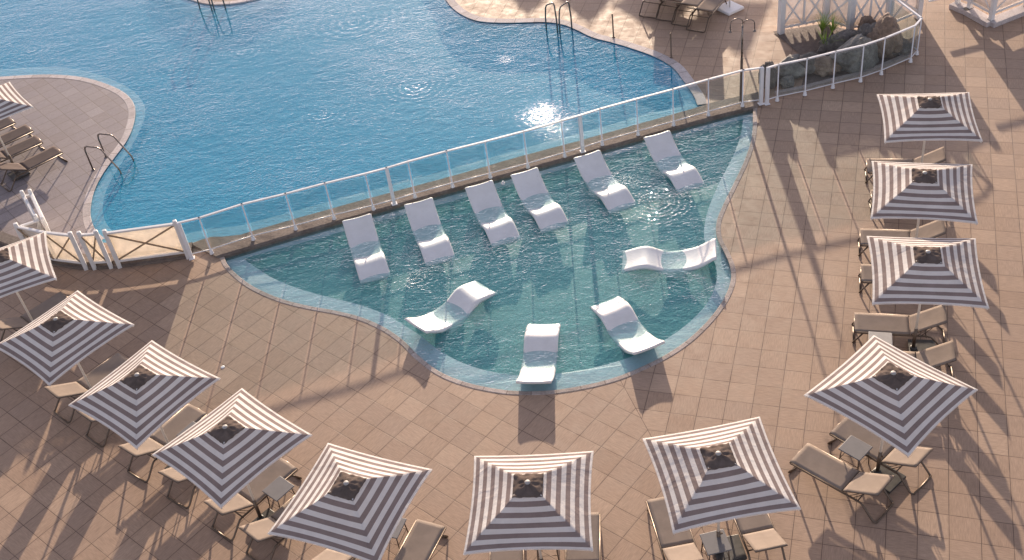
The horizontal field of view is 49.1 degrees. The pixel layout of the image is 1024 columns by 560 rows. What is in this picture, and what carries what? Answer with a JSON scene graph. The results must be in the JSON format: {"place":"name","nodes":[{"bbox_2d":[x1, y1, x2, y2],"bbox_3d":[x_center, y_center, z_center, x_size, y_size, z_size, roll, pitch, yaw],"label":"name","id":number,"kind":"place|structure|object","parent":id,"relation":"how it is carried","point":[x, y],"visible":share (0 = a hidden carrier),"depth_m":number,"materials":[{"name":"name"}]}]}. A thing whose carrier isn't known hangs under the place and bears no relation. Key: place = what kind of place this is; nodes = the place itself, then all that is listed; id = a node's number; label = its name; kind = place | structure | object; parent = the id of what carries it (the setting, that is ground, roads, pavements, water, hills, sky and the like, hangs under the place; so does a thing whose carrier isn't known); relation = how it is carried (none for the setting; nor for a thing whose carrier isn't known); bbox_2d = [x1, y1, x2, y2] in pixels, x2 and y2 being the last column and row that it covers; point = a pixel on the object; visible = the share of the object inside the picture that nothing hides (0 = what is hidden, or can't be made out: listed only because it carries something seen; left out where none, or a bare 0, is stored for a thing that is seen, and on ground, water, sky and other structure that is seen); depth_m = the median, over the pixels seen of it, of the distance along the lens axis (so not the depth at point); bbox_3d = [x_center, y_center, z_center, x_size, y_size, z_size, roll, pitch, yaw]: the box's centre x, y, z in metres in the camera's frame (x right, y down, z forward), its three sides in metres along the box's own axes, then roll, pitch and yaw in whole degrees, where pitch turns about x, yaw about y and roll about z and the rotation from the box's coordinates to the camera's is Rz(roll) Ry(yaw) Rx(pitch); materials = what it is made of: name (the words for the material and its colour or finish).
{"place":"outdoors","nodes":[
{"label":"outdoors","id":0,"kind":"place"},
{"bbox_2d":[0,78,127,253],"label":"island deck","id":1,"kind":"structure","parent":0,"point":[70,119],"depth_m":31.67,"materials":[{"name":"grey tile"}]},
{"bbox_2d":[0,117,15,130],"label":"sun lounger","id":2,"kind":"object","parent":1,"relation":"on","point":[5,122],"visible":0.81,"depth_m":32.34,"materials":[{"name":"fabric"}]},
{"bbox_2d":[0,82,33,180],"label":"parasol","id":3,"kind":"object","parent":1,"relation":"on","point":[13,101],"visible":0.84,"depth_m":29.52,"materials":[{"name":"multicoloured fabric"}]},
{"bbox_2d":[0,124,33,147],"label":"sun lounger","id":4,"kind":"object","parent":1,"relation":"on","point":[16,133],"visible":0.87,"depth_m":31.80,"materials":[{"name":"fabric"}]},
{"bbox_2d":[0,135,45,162],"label":"sun lounger","id":5,"kind":"object","parent":1,"relation":"on","point":[23,145],"visible":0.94,"depth_m":31.21,"materials":[{"name":"fabric"}]},
{"bbox_2d":[0,146,67,191],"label":"sun lounger","id":6,"kind":"object","parent":1,"relation":"on","point":[41,158],"visible":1,"depth_m":30.48,"materials":[{"name":"fabric"}]},
{"bbox_2d":[19,189,49,230],"bbox_3d":[-11.710,-1.433,27.795,0.282,1.160,1.622,-25,43,-19],"label":"canvas fence","id":7,"kind":"object","parent":1,"relation":"on","point":[34,216],"visible":0.73,"depth_m":27.55,"materials":[{"name":"white paint"}]},
{"bbox_2d":[20,220,44,230],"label":"canvas gate","id":8,"kind":"structure","parent":7,"relation":"attached to","point":[32,224],"depth_m":27.09,"materials":[{"name":"fabric"}]},
{"bbox_2d":[84,133,138,185],"bbox_3d":[-10.903,-3.217,30.521,0.972,1.403,0.719,7,42,18],"label":"pool ladder","id":9,"kind":"object","parent":1,"relation":"attached to","point":[128,172],"visible":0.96,"depth_m":30.42,"materials":[{"name":"silver metal"}]},
{"bbox_2d":[0,0,684,233],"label":"pool floor","id":10,"kind":"structure","parent":0,"point":[187,176],"depth_m":32.73,"materials":[{"name":"tile"}]},
{"bbox_2d":[165,0,283,17],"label":"island step","id":11,"kind":"object","parent":10,"relation":"on","point":[182,5],"visible":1,"depth_m":37.80,"materials":[{"name":"tile"}]},
{"bbox_2d":[207,0,234,1],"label":"island deck","id":12,"kind":"structure","parent":11,"relation":"on","point":[221,0],"depth_m":37.87,"materials":[{"name":"tile"}]},
{"bbox_2d":[188,0,258,5],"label":"island coping","id":13,"kind":"object","parent":12,"relation":"on","point":[228,3],"visible":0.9,"depth_m":37.67,"materials":[{"name":"stone"}]},
{"bbox_2d":[197,0,226,20],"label":"pool ladder","id":14,"kind":"object","parent":13,"relation":"attached to","point":[203,16],"visible":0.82,"depth_m":37.47,"materials":[{"name":"silver metal"}]},
{"bbox_2d":[0,0,705,242],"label":"pool step","id":15,"kind":"object","parent":10,"relation":"on","point":[97,218],"visible":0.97,"depth_m":29.14,"materials":[{"name":"tile"}]},
{"bbox_2d":[0,0,693,224],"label":"pool water","id":16,"kind":"structure","parent":0,"point":[282,79],"depth_m":33.56,"materials":[{"name":"blue liquid"}]},
{"bbox_2d":[226,113,752,388],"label":"shallow water","id":17,"kind":"structure","parent":0,"point":[546,235],"depth_m":26.38,"materials":[{"name":"blue liquid"}]},
{"bbox_2d":[244,119,742,374],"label":"shallow pool floor","id":18,"kind":"structure","parent":0,"point":[674,311],"depth_m":26.01,"materials":[{"name":"tile"}]},
{"bbox_2d":[342,214,390,283],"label":"pool lounger","id":19,"kind":"object","parent":18,"relation":"on","point":[360,230],"visible":0.99,"depth_m":26.55,"materials":[{"name":"white plastic"}]},
{"bbox_2d":[404,198,455,266],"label":"pool lounger","id":20,"kind":"object","parent":18,"relation":"on","point":[431,244],"visible":1,"depth_m":26.78,"materials":[{"name":"white plastic"}]},
{"bbox_2d":[405,281,497,333],"bbox_3d":[-1.293,0.662,24.483,0.720,0.637,2.080,29,52,36],"label":"pool lounger","id":21,"kind":"object","parent":18,"relation":"on","point":[462,303],"visible":1,"depth_m":24.46,"materials":[{"name":"white plastic"}]},
{"bbox_2d":[226,113,752,390],"bbox_3d":[0.868,-0.195,25.254,14.179,0.020,7.865,-16,40,-10],"label":"shallow pool step","id":22,"kind":"object","parent":18,"relation":"on","point":[449,367],"visible":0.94,"depth_m":24.63,"materials":[{"name":"tile"}]},
{"bbox_2d":[465,180,520,247],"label":"pool lounger","id":23,"kind":"object","parent":18,"relation":"on","point":[483,198],"visible":1,"depth_m":27.05,"materials":[{"name":"white plastic"}]},
{"bbox_2d":[516,323,560,383],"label":"pool lounger","id":24,"kind":"object","parent":18,"relation":"on","point":[540,339],"visible":1,"depth_m":23.15,"materials":[{"name":"white plastic"}]},
{"bbox_2d":[510,167,568,232],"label":"pool lounger","id":25,"kind":"object","parent":18,"relation":"on","point":[530,186],"visible":1,"depth_m":27.25,"materials":[{"name":"white plastic"}]},
{"bbox_2d":[573,150,636,213],"bbox_3d":[2.267,-2.325,27.409,0.720,0.637,2.080,-19,41,-12],"label":"pool lounger","id":26,"kind":"object","parent":18,"relation":"on","point":[615,196],"visible":1,"depth_m":27.51,"materials":[{"name":"white plastic"}]},
{"bbox_2d":[589,296,664,354],"bbox_3d":[2.387,1.014,23.423,0.720,0.637,2.080,-20,41,-14],"label":"pool lounger","id":27,"kind":"object","parent":18,"relation":"on","point":[633,337],"visible":1,"depth_m":23.48,"materials":[{"name":"white plastic"}]},
{"bbox_2d":[621,238,716,277],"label":"pool lounger","id":28,"kind":"object","parent":18,"relation":"on","point":[652,259],"visible":1,"depth_m":24.89,"materials":[{"name":"white plastic"}]},
{"bbox_2d":[644,131,704,193],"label":"pool lounger","id":29,"kind":"object","parent":18,"relation":"on","point":[685,177],"visible":1,"depth_m":27.84,"materials":[{"name":"white plastic"}]},
{"bbox_2d":[0,0,1023,559],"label":"deck","id":30,"kind":"structure","parent":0,"point":[772,344],"depth_m":22.59,"materials":[{"name":"tile"}]},
{"bbox_2d":[0,231,56,347],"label":"parasol","id":31,"kind":"object","parent":30,"relation":"on","point":[25,264],"visible":0.88,"depth_m":23.57,"materials":[{"name":"multicoloured fabric"}]},
{"bbox_2d":[0,292,67,341],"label":"sun lounger","id":32,"kind":"object","parent":30,"relation":"on","point":[24,320],"visible":0.6,"depth_m":25.37,"materials":[{"name":"fabric"}]},
{"bbox_2d":[0,290,133,388],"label":"parasol","id":33,"kind":"object","parent":30,"relation":"on","point":[74,328],"visible":0.97,"depth_m":21.71,"materials":[{"name":"multicoloured fabric"}]},
{"bbox_2d":[0,74,134,238],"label":"pool coping","id":34,"kind":"object","parent":30,"relation":"on","point":[86,214],"visible":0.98,"depth_m":32.00,"materials":[{"name":"stone"}]},
{"bbox_2d":[44,353,127,422],"bbox_3d":[-8.817,2.112,23.439,0.619,0.707,1.782,25,50,34],"label":"sun lounger","id":35,"kind":"object","parent":30,"relation":"on","point":[96,375],"visible":0.73,"depth_m":23.40,"materials":[{"name":"fabric"}]},
{"bbox_2d":[76,410,109,446],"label":"sun lounger","id":36,"kind":"object","parent":30,"relation":"on","point":[90,419],"visible":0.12,"depth_m":22.39,"materials":[{"name":"fabric"}]},
{"bbox_2d":[0,231,193,269],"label":"plinth","id":37,"kind":"structure","parent":30,"relation":"on","point":[6,239],"depth_m":26.99,"materials":[{"name":"stone"}]},
{"bbox_2d":[13,219,188,270],"bbox_3d":[-9.872,-0.819,26.760,4.204,1.140,0.509,0,40,9],"label":"canvas fence","id":38,"kind":"object","parent":30,"relation":"on","point":[142,242],"visible":0.85,"depth_m":26.64,"materials":[{"name":"fabric"}]},
{"bbox_2d":[68,340,220,468],"bbox_3d":[-6.650,2.636,21.030,1.976,2.504,1.976,22,49,30],"label":"parasol","id":39,"kind":"object","parent":30,"relation":"on","point":[137,399],"visible":0.98,"depth_m":20.23,"materials":[{"name":"multicoloured fabric"}]},
{"bbox_2d":[118,403,207,482],"bbox_3d":[-6.804,3.053,21.971,0.619,0.707,1.782,21,48,30],"label":"sun lounger","id":40,"kind":"object","parent":30,"relation":"on","point":[179,421],"visible":0.85,"depth_m":22.02,"materials":[{"name":"fabric"}]},
{"bbox_2d":[158,467,196,508],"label":"sun lounger","id":41,"kind":"object","parent":30,"relation":"on","point":[171,474],"visible":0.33,"depth_m":20.86,"materials":[{"name":"fabric"}]},
{"bbox_2d":[176,421,194,438],"bbox_3d":[-6.220,3.134,21.966,0.420,0.454,0.440,21,48,30],"label":"side table","id":42,"kind":"object","parent":30,"relation":"on","point":[192,423],"visible":0.28,"depth_m":21.92,"materials":[{"name":"grey metal"}]},
{"bbox_2d":[152,388,311,522],"bbox_3d":[-4.726,3.437,19.744,1.976,2.504,1.976,25,49,34],"label":"parasol","id":43,"kind":"object","parent":30,"relation":"on","point":[242,439],"visible":0.99,"depth_m":18.97,"materials":[{"name":"multicoloured fabric"}]},
{"bbox_2d":[204,458,301,540],"bbox_3d":[-4.778,3.883,20.630,0.619,0.707,1.782,24,50,33],"label":"sun lounger","id":44,"kind":"object","parent":30,"relation":"on","point":[258,484],"visible":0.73,"depth_m":20.61,"materials":[{"name":"fabric"}]},
{"bbox_2d":[238,495,316,559],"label":"sun lounger","id":45,"kind":"object","parent":30,"relation":"on","point":[257,531],"visible":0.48,"depth_m":19.73,"materials":[{"name":"fabric"}]},
{"bbox_2d":[262,476,294,507],"bbox_3d":[-4.249,3.979,20.619,0.420,0.454,0.440,25,50,33],"label":"side table","id":46,"kind":"object","parent":30,"relation":"on","point":[278,488],"visible":0.93,"depth_m":20.47,"materials":[{"name":"grey metal"}]},
{"bbox_2d":[312,547,355,559],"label":"sun lounger","id":47,"kind":"object","parent":30,"relation":"on","point":[327,554],"visible":0.2,"depth_m":19.20,"materials":[{"name":"fabric"}]},
{"bbox_2d":[267,443,431,559],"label":"parasol","id":48,"kind":"object","parent":30,"relation":"on","point":[359,507],"visible":1,"depth_m":17.69,"materials":[{"name":"multicoloured fabric"}]},
{"bbox_2d":[390,518,408,548],"bbox_3d":[-2.081,4.462,19.667,0.420,0.454,0.440,8,42,18],"label":"side table","id":49,"kind":"object","parent":30,"relation":"on","point":[398,530],"visible":0.39,"depth_m":19.49,"materials":[{"name":"grey metal"}]},
{"bbox_2d":[394,519,448,559],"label":"sun lounger","id":50,"kind":"object","parent":30,"relation":"on","point":[422,540],"visible":1,"depth_m":19.35,"materials":[{"name":"fabric"}]},
{"bbox_2d":[193,92,757,260],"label":"dividing wall","id":51,"kind":"structure","parent":30,"relation":"on","point":[240,248],"depth_m":28.08,"materials":[{"name":"stone"}]},
{"bbox_2d":[177,67,763,260],"bbox_3d":[-0.662,-2.990,27.721,15.068,1.092,0.242,-16,40,-9],"label":"glass fence","id":52,"kind":"object","parent":51,"relation":"on","point":[390,187],"visible":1,"depth_m":27.54,"materials":[{"name":"white"}]},
{"bbox_2d":[220,108,756,394],"bbox_3d":[0.884,-0.235,25.184,14.201,0.147,7.822,-17,40,-10],"label":"shallow pool coping","id":53,"kind":"object","parent":30,"relation":"on","point":[419,359],"visible":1,"depth_m":23.88,"materials":[{"name":"stone"}]},
{"bbox_2d":[489,549,524,559],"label":"sun lounger","id":54,"kind":"object","parent":30,"relation":"on","point":[519,554],"visible":0.09,"depth_m":18.92,"materials":[{"name":"brown metal"}]},
{"bbox_2d":[463,451,593,559],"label":"parasol","id":55,"kind":"object","parent":30,"relation":"on","point":[543,501],"visible":1,"depth_m":17.27,"materials":[{"name":"multicoloured fabric"}]},
{"bbox_2d":[446,0,706,104],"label":"pool coping","id":56,"kind":"object","parent":30,"relation":"on","point":[687,78],"visible":0.98,"depth_m":32.83,"materials":[{"name":"stone"}]},
{"bbox_2d":[545,1,572,44],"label":"pool ladder","id":57,"kind":"object","parent":56,"relation":"attached to","point":[553,38],"visible":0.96,"depth_m":33.41,"materials":[{"name":"silver metal"}]},
{"bbox_2d":[612,14,614,37],"bbox_3d":[2.939,-7.408,32.637,0.100,0.770,0.100,-8,40,0],"label":"post","id":58,"kind":"object","parent":56,"relation":"on","point":[612,27],"visible":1,"depth_m":32.66,"materials":[{"name":"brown metal"}]},
{"bbox_2d":[669,33,672,57],"bbox_3d":[4.451,-6.571,31.380,0.100,0.770,0.100,-8,40,0],"label":"post","id":59,"kind":"object","parent":56,"relation":"on","point":[670,47],"visible":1,"depth_m":31.41,"materials":[{"name":"grey metal"}]},
{"bbox_2d":[565,512,600,559],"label":"sun lounger","id":60,"kind":"object","parent":30,"relation":"on","point":[578,554],"visible":0.43,"depth_m":18.84,"materials":[{"name":"fabric"}]},
{"bbox_2d":[639,0,664,18],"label":"sun lounger","id":61,"kind":"object","parent":30,"relation":"on","point":[649,2],"visible":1,"depth_m":33.63,"materials":[{"name":"brown metal"}]},
{"bbox_2d":[655,0,682,21],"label":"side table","id":62,"kind":"object","parent":30,"relation":"on","point":[669,6],"visible":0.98,"depth_m":33.35,"materials":[{"name":"brown metal"}]},
{"bbox_2d":[646,497,703,559],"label":"sun lounger","id":63,"kind":"object","parent":30,"relation":"on","point":[680,546],"visible":0.76,"depth_m":18.82,"materials":[{"name":"fabric"}]},
{"bbox_2d":[671,0,702,26],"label":"sun lounger","id":64,"kind":"object","parent":30,"relation":"on","point":[695,3],"visible":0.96,"depth_m":33.12,"materials":[{"name":"brown metal"}]},
{"bbox_2d":[686,0,726,32],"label":"sun lounger","id":65,"kind":"object","parent":30,"relation":"on","point":[709,5],"visible":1,"depth_m":32.92,"materials":[{"name":"brown metal"}]},
{"bbox_2d":[700,529,731,559],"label":"side table","id":66,"kind":"object","parent":30,"relation":"on","point":[712,543],"visible":1,"depth_m":18.51,"materials":[{"name":"grey metal"}]},
{"bbox_2d":[642,416,800,559],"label":"parasol","id":67,"kind":"object","parent":30,"relation":"on","point":[734,468],"visible":0.94,"depth_m":17.31,"materials":[{"name":"multicoloured fabric"}]},
{"bbox_2d":[717,0,743,15],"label":"parasol","id":68,"kind":"object","parent":30,"relation":"on","point":[730,7],"visible":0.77,"depth_m":33.25,"materials":[{"name":"white paint"}]},
{"bbox_2d":[728,18,755,101],"bbox_3d":[5.876,-5.612,28.655,0.730,2.482,0.195,-8,40,0],"label":"outdoor shower","id":69,"kind":"object","parent":30,"relation":"on","point":[741,67],"visible":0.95,"depth_m":28.48,"materials":[{"name":"grey metal"}]},
{"bbox_2d":[733,513,787,559],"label":"sun lounger","id":70,"kind":"object","parent":30,"relation":"on","point":[758,533],"visible":0.62,"depth_m":18.63,"materials":[{"name":"fabric"}]},
{"bbox_2d":[758,61,777,88],"bbox_3d":[6.823,-5.388,29.822,0.444,0.936,0.528,-35,46,-28],"label":"rock","id":71,"kind":"object","parent":30,"relation":"on","point":[773,77],"visible":0.54,"depth_m":29.63,"materials":[{"name":"stone"}]},
{"bbox_2d":[779,75,794,88],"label":"rock","id":72,"kind":"object","parent":30,"relation":"on","point":[785,82],"visible":1,"depth_m":29.67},
{"bbox_2d":[775,54,805,78],"bbox_3d":[7.487,-5.695,30.149,1.168,0.671,0.795,-16,40,-9],"label":"rock","id":73,"kind":"object","parent":30,"relation":"on","point":[795,70],"visible":0.7,"depth_m":29.86,"materials":[{"name":"stone"}]},
{"bbox_2d":[773,24,897,84],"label":"garden soil","id":74,"kind":"structure","parent":30,"relation":"on","point":[803,40],"depth_m":31.49,"materials":[{"name":"soil"}]},
{"bbox_2d":[798,51,817,77],"bbox_3d":[7.884,-5.791,30.171,0.829,0.787,0.804,3,41,13],"label":"rock","id":75,"kind":"object","parent":74,"relation":"on","point":[811,68],"visible":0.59,"depth_m":29.91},
{"bbox_2d":[813,11,838,35],"bbox_3d":[8.742,-7.120,31.256,0.818,0.810,1.084,13,44,23],"label":"spiky plant","id":76,"kind":"object","parent":74,"relation":"on","point":[822,26],"visible":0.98,"depth_m":31.32,"materials":[{"name":"green plant"}]},
{"bbox_2d":[816,28,837,44],"bbox_3d":[8.552,-6.527,30.590,0.792,0.804,0.997,-8,40,0],"label":"spiky plant","id":77,"kind":"object","parent":74,"relation":"on","point":[821,37],"visible":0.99,"depth_m":30.51,"materials":[{"name":"green plant"}]},
{"bbox_2d":[813,56,842,76],"bbox_3d":[8.342,-5.744,30.084,1.051,0.580,0.778,11,44,22],"label":"rock","id":78,"kind":"object","parent":74,"relation":"on","point":[824,66],"visible":0.65,"depth_m":29.86,"materials":[{"name":"stone"}]},
{"bbox_2d":[823,12,848,34],"bbox_3d":[8.908,-7.069,31.128,0.916,0.859,0.714,-8,40,0],"label":"spiky plant","id":79,"kind":"object","parent":74,"relation":"on","point":[833,27],"visible":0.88,"depth_m":31.19,"materials":[{"name":"green plant"}]},
{"bbox_2d":[816,29,859,55],"bbox_3d":[8.997,-6.475,30.737,1.187,0.871,0.952,8,42,18],"label":"rock","id":80,"kind":"object","parent":74,"relation":"on","point":[834,43],"visible":0.51,"depth_m":30.45,"materials":[{"name":"stone"}]},
{"bbox_2d":[830,33,878,73],"bbox_3d":[9.230,-6.036,30.086,1.565,1.159,1.127,-20,41,-13],"label":"rock","id":81,"kind":"object","parent":74,"relation":"on","point":[849,61],"visible":0.81,"depth_m":29.74,"materials":[{"name":"stone"}]},
{"bbox_2d":[857,15,875,30],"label":"rock","id":82,"kind":"object","parent":74,"relation":"on","point":[869,19],"visible":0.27,"depth_m":30.80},
{"bbox_2d":[858,22,875,35],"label":"rock","id":83,"kind":"object","parent":74,"relation":"on","point":[864,29],"visible":0.25,"depth_m":30.37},
{"bbox_2d":[866,12,902,58],"bbox_3d":[10.119,-6.550,30.387,1.148,1.511,1.107,16,46,26],"label":"rock","id":84,"kind":"object","parent":74,"relation":"on","point":[886,24],"visible":0.68,"depth_m":29.95,"materials":[{"name":"stone"}]},
{"bbox_2d":[892,38,912,55],"bbox_3d":[10.464,-6.287,30.358,0.781,0.551,0.673,-12,40,-4],"label":"rock","id":85,"kind":"object","parent":74,"relation":"on","point":[907,46],"visible":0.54,"depth_m":30.18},
{"bbox_2d":[788,443,894,523],"bbox_3d":[5.705,3.379,19.399,1.782,0.707,0.619,29,52,36],"label":"sun lounger","id":86,"kind":"object","parent":30,"relation":"on","point":[829,469],"visible":1,"depth_m":19.41,"materials":[{"name":"fabric"}]},
{"bbox_2d":[775,53,909,95],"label":"garden kerb","id":87,"kind":"structure","parent":30,"relation":"on","point":[895,60],"depth_m":29.66,"materials":[{"name":"stone"}]},
{"bbox_2d":[764,0,922,105],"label":"glass fence","id":88,"kind":"object","parent":30,"relation":"on","point":[767,89],"visible":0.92,"depth_m":29.15,"materials":[{"name":"white"}]},
{"bbox_2d":[777,0,923,34],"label":"lattice fence","id":89,"kind":"object","parent":30,"relation":"on","point":[793,13],"visible":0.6,"depth_m":31.45,"materials":[{"name":"white paint"}]},
{"bbox_2d":[838,435,872,468],"bbox_3d":[6.064,3.119,19.840,0.420,0.454,0.440,-36,47,-29],"label":"side table","id":90,"kind":"object","parent":30,"relation":"on","point":[855,448],"visible":0.97,"depth_m":19.69,"materials":[{"name":"grey metal"}]},
{"bbox_2d":[868,190,872,215],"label":"sun lounger","id":91,"kind":"object","parent":30,"relation":"on","point":[871,193],"visible":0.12,"depth_m":25.39,"materials":[{"name":"brown metal"}]},
{"bbox_2d":[827,417,932,494],"bbox_3d":[6.502,2.950,19.770,0.619,0.707,1.782,-35,47,-28],"label":"sun lounger","id":92,"kind":"object","parent":30,"relation":"on","point":[844,429],"visible":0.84,"depth_m":19.69,"materials":[{"name":"fabric"}]},
{"bbox_2d":[868,331,892,345],"bbox_3d":[7.145,1.319,21.788,0.440,0.454,0.420,4,41,14],"label":"side table","id":93,"kind":"object","parent":30,"relation":"on","point":[886,337],"visible":0.35,"depth_m":21.71,"materials":[{"name":"metal"}]},
{"bbox_2d":[858,264,905,292],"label":"sun lounger","id":94,"kind":"object","parent":30,"relation":"on","point":[865,273],"visible":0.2,"depth_m":23.32,"materials":[{"name":"fabric"}]},
{"bbox_2d":[804,335,977,493],"bbox_3d":[6.318,2.457,18.979,1.976,2.504,1.976,-33,46,-28],"label":"parasol","id":95,"kind":"object","parent":30,"relation":"on","point":[902,401],"visible":1,"depth_m":18.21,"materials":[{"name":"multicoloured fabric"}]},
{"bbox_2d":[851,305,947,344],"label":"sun lounger","id":96,"kind":"object","parent":30,"relation":"on","point":[897,324],"visible":0.92,"depth_m":22.03,"materials":[{"name":"fabric"}]},
{"bbox_2d":[857,220,945,255],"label":"sun lounger","id":97,"kind":"object","parent":30,"relation":"on","point":[935,229],"visible":0.53,"depth_m":24.08,"materials":[{"name":"fabric"}]},
{"bbox_2d":[864,146,945,183],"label":"sun lounger","id":98,"kind":"object","parent":30,"relation":"on","point":[938,155],"visible":0.53,"depth_m":25.96,"materials":[{"name":"brown metal"}]},
{"bbox_2d":[870,161,977,237],"bbox_3d":[8.329,-1.191,22.960,1.976,2.504,1.976,4,42,16],"label":"parasol","id":99,"kind":"object","parent":30,"relation":"on","point":[924,191],"visible":0.94,"depth_m":22.09,"materials":[{"name":"multicoloured fabric"}]},
{"bbox_2d":[867,236,988,358],"bbox_3d":[7.709,0.421,21.153,1.976,2.504,1.976,2,41,12],"label":"parasol","id":100,"kind":"object","parent":30,"relation":"on","point":[941,271],"visible":0.99,"depth_m":20.32,"materials":[{"name":"multicoloured fabric"}]},
{"bbox_2d":[903,340,955,377],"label":"sun lounger","id":101,"kind":"object","parent":30,"relation":"on","point":[939,355],"visible":0.44,"depth_m":21.07,"materials":[{"name":"fabric"}]},
{"bbox_2d":[877,92,982,162],"bbox_3d":[9.156,-2.955,24.910,1.976,2.504,1.976,1,40,12],"label":"parasol","id":102,"kind":"object","parent":30,"relation":"on","point":[924,117],"visible":0.93,"depth_m":24.01,"materials":[{"name":"multicoloured fabric"}]},
{"bbox_2d":[928,0,1023,27],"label":"gazebo","id":103,"kind":"object","parent":30,"relation":"on","point":[970,11],"visible":1,"depth_m":31.09,"materials":[{"name":"white paint"}]},
{"bbox_2d":[537,550,558,559],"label":"side table","id":104,"kind":"object","parent":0,"point":[557,555],"visible":0.12,"depth_m":18.97,"materials":[{"name":"grey metal"}]}
]}

